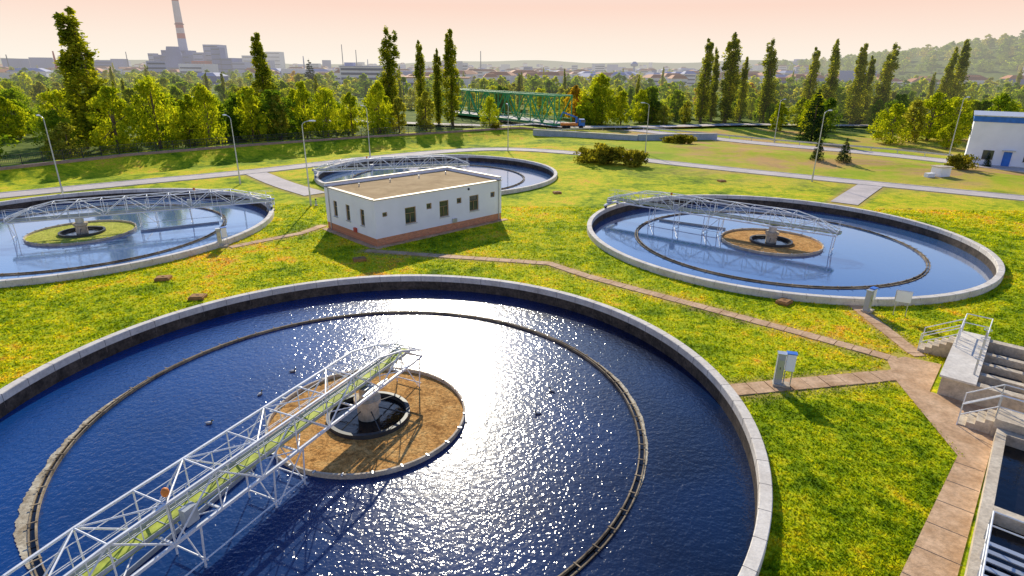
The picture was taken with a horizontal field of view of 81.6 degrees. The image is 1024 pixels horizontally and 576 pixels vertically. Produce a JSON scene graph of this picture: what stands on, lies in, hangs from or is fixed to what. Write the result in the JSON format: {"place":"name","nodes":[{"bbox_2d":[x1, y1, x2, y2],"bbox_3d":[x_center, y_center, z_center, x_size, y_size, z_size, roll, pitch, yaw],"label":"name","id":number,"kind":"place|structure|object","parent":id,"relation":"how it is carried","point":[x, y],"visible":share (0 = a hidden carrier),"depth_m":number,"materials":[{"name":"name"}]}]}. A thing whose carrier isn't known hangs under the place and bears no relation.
{"place":"outdoors","nodes":[
{"label":"outdoors","id":0,"kind":"place"},
{"bbox_2d":[244,171,324,195],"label":"service road","id":1,"kind":"structure","parent":0,"point":[273,180],"depth_m":79.36,"materials":[{"name":"concrete"}]},
{"bbox_2d":[0,43,1023,575],"bbox_3d":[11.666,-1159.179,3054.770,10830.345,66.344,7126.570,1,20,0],"label":"ground","id":2,"kind":"structure","parent":0,"point":[586,185],"depth_m":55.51,"materials":[{"name":"plant"}]},
{"bbox_2d":[0,133,24,158],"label":"broadleaf tree","id":3,"kind":"object","parent":2,"relation":"on","point":[5,137],"visible":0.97,"depth_m":88.12,"materials":[{"name":"green plant"}]},
{"bbox_2d":[29,109,82,159],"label":"broadleaf tree","id":4,"kind":"object","parent":2,"relation":"on","point":[52,119],"visible":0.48,"depth_m":95.90,"materials":[{"name":"green plant"}]},
{"bbox_2d":[39,121,90,160],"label":"broadleaf tree","id":5,"kind":"object","parent":2,"relation":"on","point":[65,129],"visible":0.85,"depth_m":92.39,"materials":[{"name":"green plant"}]},
{"bbox_2d":[58,49,91,148],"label":"poplar tree","id":6,"kind":"object","parent":2,"relation":"on","point":[68,105],"visible":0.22,"depth_m":106.93,"materials":[{"name":"green plant"}]},
{"bbox_2d":[52,6,120,150],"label":"poplar tree","id":7,"kind":"object","parent":2,"relation":"on","point":[75,62],"visible":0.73,"depth_m":100.22,"materials":[{"name":"green plant"}]},
{"bbox_2d":[86,85,146,154],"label":"broadleaf tree","id":8,"kind":"object","parent":2,"relation":"on","point":[105,101],"visible":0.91,"depth_m":96.93,"materials":[{"name":"green plant"}]},
{"bbox_2d":[0,187,273,287],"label":"settling tank","id":9,"kind":"object","parent":2,"relation":"on","point":[59,237],"visible":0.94,"depth_m":57.51,"materials":[{"name":"liquid"}]},
{"bbox_2d":[122,75,184,148],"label":"broadleaf tree","id":10,"kind":"object","parent":2,"relation":"on","point":[148,88],"visible":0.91,"depth_m":102.95,"materials":[{"name":"green plant"}]},
{"bbox_2d":[146,91,182,143],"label":"broadleaf tree","id":11,"kind":"object","parent":2,"relation":"on","point":[172,104],"visible":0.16,"depth_m":112.86,"materials":[{"name":"green plant"}]},
{"bbox_2d":[171,0,187,49],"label":"factory chimney","id":12,"kind":"object","parent":2,"relation":"on","point":[181,37],"visible":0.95,"depth_m":731.56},
{"bbox_2d":[169,94,205,146],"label":"broadleaf tree","id":13,"kind":"object","parent":2,"relation":"on","point":[182,105],"visible":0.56,"depth_m":106.98,"materials":[{"name":"green plant"}]},
{"bbox_2d":[147,44,251,76],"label":"power station","id":14,"kind":"object","parent":2,"relation":"on","point":[172,57],"visible":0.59,"depth_m":724.07,"materials":[{"name":"concrete"}]},
{"bbox_2d":[185,85,229,145],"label":"broadleaf tree","id":15,"kind":"object","parent":2,"relation":"on","point":[210,111],"visible":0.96,"depth_m":105.76,"materials":[{"name":"green plant"}]},
{"bbox_2d":[202,98,234,143],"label":"broadleaf tree","id":16,"kind":"object","parent":2,"relation":"on","point":[221,108],"visible":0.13,"depth_m":118.86,"materials":[{"name":"green plant"}]},
{"bbox_2d":[215,226,228,247],"bbox_3d":[-25.216,-4.423,51.618,0.900,1.745,0.500,-10,23,-27],"label":"control cabinet","id":17,"kind":"object","parent":2,"relation":"on","point":[223,231],"visible":0.99,"depth_m":51.46,"materials":[{"name":"metal"}]},
{"bbox_2d":[233,86,267,141],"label":"broadleaf tree","id":18,"kind":"object","parent":2,"relation":"on","point":[249,100],"visible":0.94,"depth_m":111.95,"materials":[{"name":"green plant"}]},
{"bbox_2d":[245,32,278,111],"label":"poplar tree","id":19,"kind":"object","parent":2,"relation":"on","point":[261,82],"visible":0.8,"depth_m":152.99,"materials":[{"name":"green plant"}]},
{"bbox_2d":[241,52,285,68],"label":"apartment block","id":20,"kind":"structure","parent":2,"relation":"on","point":[276,59],"depth_m":932.36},
{"bbox_2d":[0,127,546,169],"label":"wall","id":21,"kind":"structure","parent":2,"relation":"on","point":[135,154],"depth_m":103.76,"materials":[{"name":"concrete"}]},
{"bbox_2d":[0,121,546,166],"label":"boundary fence","id":22,"kind":"object","parent":2,"relation":"on","point":[373,132],"visible":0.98,"depth_m":104.00,"materials":[{"name":"metal"}]},
{"bbox_2d":[228,225,325,247],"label":"concrete footpath","id":23,"kind":"structure","parent":2,"relation":"on","point":[280,237],"depth_m":54.67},
{"bbox_2d":[266,94,289,140],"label":"broadleaf tree","id":24,"kind":"object","parent":2,"relation":"on","point":[279,122],"visible":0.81,"depth_m":114.92,"materials":[{"name":"green plant"}]},
{"bbox_2d":[292,80,317,138],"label":"broadleaf tree","id":25,"kind":"object","parent":2,"relation":"on","point":[303,96],"visible":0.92,"depth_m":118.08,"materials":[{"name":"green plant"}]},
{"bbox_2d":[302,120,315,205],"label":"street lamp","id":26,"kind":"object","parent":2,"relation":"on","point":[310,201],"visible":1,"depth_m":65.72,"materials":[{"name":"metal"}]},
{"bbox_2d":[5,44,637,73],"bbox_3d":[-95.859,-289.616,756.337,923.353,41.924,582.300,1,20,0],"label":"distant masts","id":27,"kind":"object","parent":2,"relation":"on","point":[634,64],"visible":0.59,"depth_m":837.53},
{"bbox_2d":[303,86,345,137],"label":"broadleaf tree","id":28,"kind":"object","parent":2,"relation":"on","point":[327,114],"visible":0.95,"depth_m":119.36,"materials":[{"name":"green plant"}]},
{"bbox_2d":[312,96,347,136],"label":"broadleaf tree","id":29,"kind":"object","parent":2,"relation":"on","point":[339,123],"visible":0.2,"depth_m":127.23,"materials":[{"name":"green plant"}]},
{"bbox_2d":[339,92,365,134],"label":"broadleaf tree","id":30,"kind":"object","parent":2,"relation":"on","point":[352,114],"visible":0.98,"depth_m":123.93,"materials":[{"name":"green plant"}]},
{"bbox_2d":[281,69,432,80],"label":"warehouse","id":31,"kind":"structure","parent":2,"relation":"on","point":[303,71],"depth_m":574.32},
{"bbox_2d":[339,62,386,87],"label":"office building","id":32,"kind":"structure","parent":2,"relation":"on","point":[351,69],"depth_m":404.48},
{"bbox_2d":[356,94,399,134],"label":"broadleaf tree","id":33,"kind":"object","parent":2,"relation":"on","point":[365,103],"visible":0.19,"depth_m":133.75,"materials":[{"name":"green plant"}]},
{"bbox_2d":[365,80,393,132],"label":"broadleaf tree","id":34,"kind":"object","parent":2,"relation":"on","point":[378,87],"visible":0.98,"depth_m":126.26,"materials":[{"name":"green plant"}]},
{"bbox_2d":[0,274,772,575],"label":"settling tank","id":35,"kind":"object","parent":2,"relation":"on","point":[413,434],"visible":1,"depth_m":25.59,"materials":[{"name":"liquid"}]},
{"bbox_2d":[375,25,400,123],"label":"poplar tree","id":36,"kind":"object","parent":2,"relation":"on","point":[389,80],"visible":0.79,"depth_m":156.18,"materials":[{"name":"green plant"}]},
{"bbox_2d":[388,96,406,132],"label":"broadleaf tree","id":37,"kind":"object","parent":2,"relation":"on","point":[398,103],"visible":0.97,"depth_m":128.77,"materials":[{"name":"green plant"}]},
{"bbox_2d":[328,213,500,246],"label":"brick plinth","id":38,"kind":"structure","parent":2,"relation":"on","point":[409,235],"depth_m":55.82,"materials":[{"name":"brick"}]},
{"bbox_2d":[324,180,500,238],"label":"walls","id":39,"kind":"structure","parent":38,"relation":"on","point":[378,225],"depth_m":55.02,"materials":[{"name":"paint"}]},
{"bbox_2d":[324,167,500,198],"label":"roof","id":40,"kind":"structure","parent":39,"relation":"on","point":[398,184],"depth_m":58.74,"materials":[{"name":"concrete"}]},
{"bbox_2d":[324,166,501,200],"bbox_3d":[-9.522,-10.524,58.621,15.180,0.350,8.950,-18,28,-41],"label":"roof capping","id":41,"kind":"object","parent":39,"relation":"on","point":[350,193],"visible":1,"depth_m":57.18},
{"bbox_2d":[335,192,492,224],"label":"windows","id":42,"kind":"structure","parent":39,"relation":"attached to","point":[412,216],"depth_m":56.27,"materials":[{"name":"black glass"}]},
{"bbox_2d":[334,192,493,226],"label":"window frames","id":43,"kind":"structure","parent":39,"relation":"attached to","point":[414,212],"depth_m":55.95,"materials":[{"name":"metal"}]},
{"bbox_2d":[323,218,507,248],"bbox_3d":[-9.431,-6.434,59.833,16.050,0.060,9.450,-18,28,-41],"label":"apron","id":44,"kind":"object","parent":2,"relation":"on","point":[387,245],"visible":1,"depth_m":55.44,"materials":[{"name":"concrete"}]},
{"bbox_2d":[413,40,426,118],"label":"poplar tree","id":45,"kind":"object","parent":2,"relation":"on","point":[418,74],"visible":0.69,"depth_m":155.15,"materials":[{"name":"green plant"}]},
{"bbox_2d":[415,90,437,130],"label":"broadleaf tree","id":46,"kind":"object","parent":2,"relation":"on","point":[428,112],"visible":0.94,"depth_m":133.91,"materials":[{"name":"green plant"}]},
{"bbox_2d":[396,76,470,89],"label":"factory hall","id":47,"kind":"structure","parent":2,"relation":"on","point":[410,79],"depth_m":358.23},
{"bbox_2d":[311,154,556,194],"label":"settling tank","id":48,"kind":"object","parent":2,"relation":"on","point":[518,175],"visible":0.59,"depth_m":91.02,"materials":[{"name":"concrete"}]},
{"bbox_2d":[431,48,443,125],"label":"poplar tree","id":49,"kind":"object","parent":2,"relation":"on","point":[436,85],"visible":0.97,"depth_m":152.97,"materials":[{"name":"green plant"}]},
{"bbox_2d":[439,28,461,125],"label":"poplar tree","id":50,"kind":"object","parent":2,"relation":"on","point":[451,86],"visible":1,"depth_m":150.41,"materials":[{"name":"green plant"}]},
{"bbox_2d":[478,96,501,126],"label":"broadleaf tree","id":51,"kind":"object","parent":2,"relation":"on","point":[489,101],"visible":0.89,"depth_m":145.31,"materials":[{"name":"green plant"}]},
{"bbox_2d":[443,88,572,127],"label":"truss bridge","id":52,"kind":"structure","parent":2,"relation":"on","point":[516,118],"depth_m":166.00,"materials":[{"name":"green paint"}]},
{"bbox_2d":[0,57,1023,90],"bbox_3d":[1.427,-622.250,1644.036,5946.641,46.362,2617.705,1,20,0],"label":"town buildings","id":53,"kind":"structure","parent":2,"relation":"on","point":[687,76],"depth_m":534.09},
{"bbox_2d":[560,112,585,128],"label":"crane truck","id":54,"kind":"object","parent":2,"relation":"on","point":[579,124],"visible":0.9,"depth_m":147.59,"materials":[{"name":"metal"}]},
{"bbox_2d":[563,85,585,121],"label":"broadleaf tree","id":55,"kind":"object","parent":2,"relation":"on","point":[575,91],"visible":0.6,"depth_m":171.23,"materials":[{"name":"green plant"}]},
{"bbox_2d":[576,72,620,124],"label":"broadleaf tree","id":56,"kind":"object","parent":2,"relation":"on","point":[599,80],"visible":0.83,"depth_m":163.28,"materials":[{"name":"green plant"}]},
{"bbox_2d":[577,142,624,164],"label":"shrub","id":57,"kind":"object","parent":2,"relation":"on","point":[605,153],"visible":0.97,"depth_m":96.94,"materials":[{"name":"green plant"}]},
{"bbox_2d":[614,90,630,124],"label":"broadleaf tree","id":58,"kind":"object","parent":2,"relation":"on","point":[622,97],"visible":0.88,"depth_m":163.97,"materials":[{"name":"green plant"}]},
{"bbox_2d":[533,129,717,140],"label":"retaining wall","id":59,"kind":"structure","parent":2,"relation":"on","point":[637,137],"depth_m":132.25,"materials":[{"name":"concrete"}]},
{"bbox_2d":[365,249,896,359],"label":"concrete footpath","id":60,"kind":"structure","parent":2,"relation":"on","point":[849,346],"depth_m":40.91,"materials":[{"name":"concrete"}]},
{"bbox_2d":[617,149,649,166],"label":"shrub","id":61,"kind":"object","parent":2,"relation":"on","point":[635,158],"visible":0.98,"depth_m":95.49,"materials":[{"name":"green plant"}]},
{"bbox_2d":[629,89,651,122],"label":"broadleaf tree","id":62,"kind":"object","parent":2,"relation":"on","point":[637,116],"visible":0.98,"depth_m":167.60,"materials":[{"name":"green plant"}]},
{"bbox_2d":[654,105,674,124],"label":"broadleaf tree","id":63,"kind":"object","parent":2,"relation":"on","point":[659,116],"visible":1,"depth_m":165.01,"materials":[{"name":"green plant"}]},
{"bbox_2d":[669,134,697,143],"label":"shrub","id":64,"kind":"object","parent":2,"relation":"on","point":[684,139],"visible":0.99,"depth_m":122.22,"materials":[{"name":"green plant"}]},
{"bbox_2d":[679,101,691,123],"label":"broadleaf tree","id":65,"kind":"object","parent":2,"relation":"on","point":[686,112],"visible":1,"depth_m":164.71,"materials":[{"name":"green plant"}]},
{"bbox_2d":[693,38,715,122],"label":"poplar tree","id":66,"kind":"object","parent":2,"relation":"on","point":[702,100],"visible":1,"depth_m":168.33,"materials":[{"name":"green plant"}]},
{"bbox_2d":[707,47,720,121],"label":"poplar tree","id":67,"kind":"object","parent":2,"relation":"on","point":[714,96],"visible":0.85,"depth_m":170.79,"materials":[{"name":"green plant"}]},
{"bbox_2d":[716,32,742,122],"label":"poplar tree","id":68,"kind":"object","parent":2,"relation":"on","point":[730,66],"visible":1,"depth_m":166.06,"materials":[{"name":"green plant"}]},
{"bbox_2d":[732,57,749,122],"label":"poplar tree","id":69,"kind":"object","parent":2,"relation":"on","point":[741,102],"visible":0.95,"depth_m":170.24,"materials":[{"name":"green plant"}]},
{"bbox_2d":[547,126,961,156],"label":"guard rail","id":70,"kind":"object","parent":2,"relation":"on","point":[764,138],"visible":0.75,"depth_m":130.06,"materials":[{"name":"metal"}]},
{"bbox_2d":[757,38,778,122],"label":"poplar tree","id":71,"kind":"object","parent":2,"relation":"on","point":[767,97],"visible":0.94,"depth_m":168.19,"materials":[{"name":"green plant"}]},
{"bbox_2d":[769,102,788,130],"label":"broadleaf tree","id":72,"kind":"object","parent":2,"relation":"on","point":[782,110],"visible":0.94,"depth_m":151.68,"materials":[{"name":"green plant"}]},
{"bbox_2d":[772,351,797,388],"bbox_3d":[13.611,4.062,29.634,0.900,1.895,0.500,7,21,16],"label":"control cabinet","id":73,"kind":"object","parent":2,"relation":"on","point":[785,361],"visible":1,"depth_m":29.47,"materials":[{"name":"metal"}]},
{"bbox_2d":[587,189,1004,305],"bbox_3d":[24.750,-5.275,56.440,35.008,5.230,35.008,1,20,0],"label":"settling tank","id":74,"kind":"object","parent":2,"relation":"on","point":[799,250],"visible":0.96,"depth_m":54.11,"materials":[{"name":"liquid"}]},
{"bbox_2d":[801,47,820,107],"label":"poplar tree","id":75,"kind":"object","parent":2,"relation":"on","point":[814,67],"visible":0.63,"depth_m":169.30,"materials":[{"name":"green plant"}]},
{"bbox_2d":[795,87,829,141],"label":"spruce tree","id":76,"kind":"object","parent":2,"relation":"on","point":[812,128],"visible":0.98,"depth_m":130.54,"materials":[{"name":"green plant"}]},
{"bbox_2d":[797,94,829,132],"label":"broadleaf tree","id":77,"kind":"object","parent":2,"relation":"on","point":[807,106],"visible":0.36,"depth_m":145.77,"materials":[{"name":"green plant"}]},
{"bbox_2d":[730,369,899,395],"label":"concrete footpath","id":78,"kind":"structure","parent":2,"relation":"on","point":[806,383],"depth_m":30.27,"materials":[{"name":"concrete"}]},
{"bbox_2d":[808,135,824,160],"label":"spruce tree","id":79,"kind":"object","parent":2,"relation":"on","point":[820,150],"visible":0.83,"depth_m":101.61,"materials":[{"name":"green plant"}]},
{"bbox_2d":[821,39,840,121],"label":"poplar tree","id":80,"kind":"object","parent":2,"relation":"on","point":[830,87],"visible":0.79,"depth_m":167.03,"materials":[{"name":"green plant"}]},
{"bbox_2d":[836,138,851,162],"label":"spruce tree","id":81,"kind":"object","parent":2,"relation":"on","point":[845,158],"visible":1,"depth_m":99.35,"materials":[{"name":"green plant"}]},
{"bbox_2d":[842,43,868,123],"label":"poplar tree","id":82,"kind":"object","parent":2,"relation":"on","point":[857,89],"visible":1,"depth_m":167.92,"materials":[{"name":"green plant"}]},
{"bbox_2d":[856,55,875,123],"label":"poplar tree","id":83,"kind":"object","parent":2,"relation":"on","point":[871,70],"visible":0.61,"depth_m":170.67,"materials":[{"name":"green plant"}]},
{"bbox_2d":[860,286,877,312],"bbox_3d":[23.535,0.793,38.992,0.900,1.645,0.500,-13,24,-32],"label":"control cabinet","id":84,"kind":"object","parent":2,"relation":"on","point":[871,293],"visible":1,"depth_m":38.81,"materials":[{"name":"metal"}]},
{"bbox_2d":[869,42,900,117],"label":"poplar tree","id":85,"kind":"object","parent":2,"relation":"on","point":[889,66],"visible":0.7,"depth_m":168.18,"materials":[{"name":"green plant"}]},
{"bbox_2d":[849,305,925,356],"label":"concrete footpath","id":86,"kind":"structure","parent":2,"relation":"on","point":[893,336],"depth_m":36.06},
{"bbox_2d":[865,102,912,145],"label":"broadleaf tree","id":87,"kind":"object","parent":2,"relation":"on","point":[895,109],"visible":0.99,"depth_m":126.25,"materials":[{"name":"green plant"}]},
{"bbox_2d":[892,289,912,316],"bbox_3d":[25.184,0.996,38.332,0.910,1.755,0.086,10,23,25],"label":"information sign","id":88,"kind":"object","parent":2,"relation":"on","point":[903,296],"visible":1,"depth_m":38.16,"materials":[{"name":"metal"}]},
{"bbox_2d":[897,99,928,142],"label":"broadleaf tree","id":89,"kind":"object","parent":2,"relation":"on","point":[910,116],"visible":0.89,"depth_m":127.69,"materials":[{"name":"green plant"}]},
{"bbox_2d":[917,92,958,140],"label":"broadleaf tree","id":90,"kind":"object","parent":2,"relation":"on","point":[928,133],"visible":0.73,"depth_m":130.41,"materials":[{"name":"green plant"}]},
{"bbox_2d":[924,165,953,176],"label":"utility hut","id":91,"kind":"object","parent":2,"relation":"on","point":[940,170],"visible":1,"depth_m":88.83,"materials":[{"name":"concrete"}]},
{"bbox_2d":[936,46,958,103],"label":"poplar tree","id":92,"kind":"object","parent":2,"relation":"on","point":[945,80],"visible":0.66,"depth_m":165.07,"materials":[{"name":"green plant"}]},
{"bbox_2d":[927,96,973,139],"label":"broadleaf tree","id":93,"kind":"object","parent":2,"relation":"on","point":[955,101],"visible":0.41,"depth_m":131.84,"materials":[{"name":"green plant"}]},
{"bbox_2d":[935,123,966,148],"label":"broadleaf tree","id":94,"kind":"object","parent":2,"relation":"on","point":[950,127],"visible":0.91,"depth_m":119.28,"materials":[{"name":"green plant"}]},
{"bbox_2d":[945,39,971,113],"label":"poplar tree","id":95,"kind":"object","parent":2,"relation":"on","point":[963,57],"visible":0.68,"depth_m":165.92,"materials":[{"name":"green plant"}]},
{"bbox_2d":[942,153,980,169],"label":"shrub","id":96,"kind":"object","parent":2,"relation":"on","point":[958,161],"visible":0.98,"depth_m":94.10,"materials":[{"name":"green plant"}]},
{"bbox_2d":[917,313,1023,412],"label":"outlet chamber","id":97,"kind":"object","parent":2,"relation":"on","point":[974,361],"visible":0.99,"depth_m":30.07,"materials":[{"name":"concrete"}]},
{"bbox_2d":[956,384,1023,575],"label":"inlet channel","id":98,"kind":"object","parent":2,"relation":"on","point":[997,546],"visible":1,"depth_m":21.92,"materials":[{"name":"concrete"}]},
{"bbox_2d":[964,121,1023,167],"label":"walls","id":99,"kind":"structure","parent":2,"relation":"on","point":[997,138],"depth_m":99.13,"materials":[{"name":"paint"}]},
{"bbox_2d":[974,116,1023,123],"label":"blue fascia","id":100,"kind":"structure","parent":99,"relation":"attached to","point":[998,119],"depth_m":98.11,"materials":[{"name":"paint"}]},
{"bbox_2d":[974,110,1023,117],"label":"roof","id":101,"kind":"structure","parent":99,"relation":"on","point":[1000,114],"depth_m":101.28,"materials":[{"name":"metal"}]},
{"bbox_2d":[1000,150,1015,165],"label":"door","id":102,"kind":"structure","parent":99,"relation":"attached to","point":[1006,159],"depth_m":98.95,"materials":[{"name":"blue paint"}]},
{"bbox_2d":[984,93,1020,111],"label":"broadleaf tree","id":103,"kind":"object","parent":2,"relation":"on","point":[1001,101],"visible":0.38,"depth_m":127.51,"materials":[{"name":"green plant"}]},
{"bbox_2d":[0,147,1023,200],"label":"service road","id":104,"kind":"structure","parent":0,"point":[30,192],"depth_m":84.91,"materials":[{"name":"asphalt"}]},
{"bbox_2d":[0,0,1023,64],"label":"sky","id":105,"kind":"structure","parent":0,"point":[580,31],"materials":[{"name":"white"}]},
{"bbox_2d":[325,119,867,127],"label":"bridge road","id":106,"kind":"structure","parent":0,"point":[641,126],"depth_m":158.54,"materials":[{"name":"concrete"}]},
{"bbox_2d":[624,129,1023,172],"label":"access road","id":107,"kind":"structure","parent":0,"point":[941,160],"depth_m":115.86,"materials":[{"name":"asphalt"}]},
{"bbox_2d":[831,183,881,204],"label":"service road","id":108,"kind":"structure","parent":0,"point":[858,194],"depth_m":75.80,"materials":[{"name":"concrete"}]},
{"bbox_2d":[887,356,993,575],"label":"concrete pavement","id":109,"kind":"structure","parent":0,"point":[939,547],"depth_m":23.29,"materials":[{"name":"concrete"}]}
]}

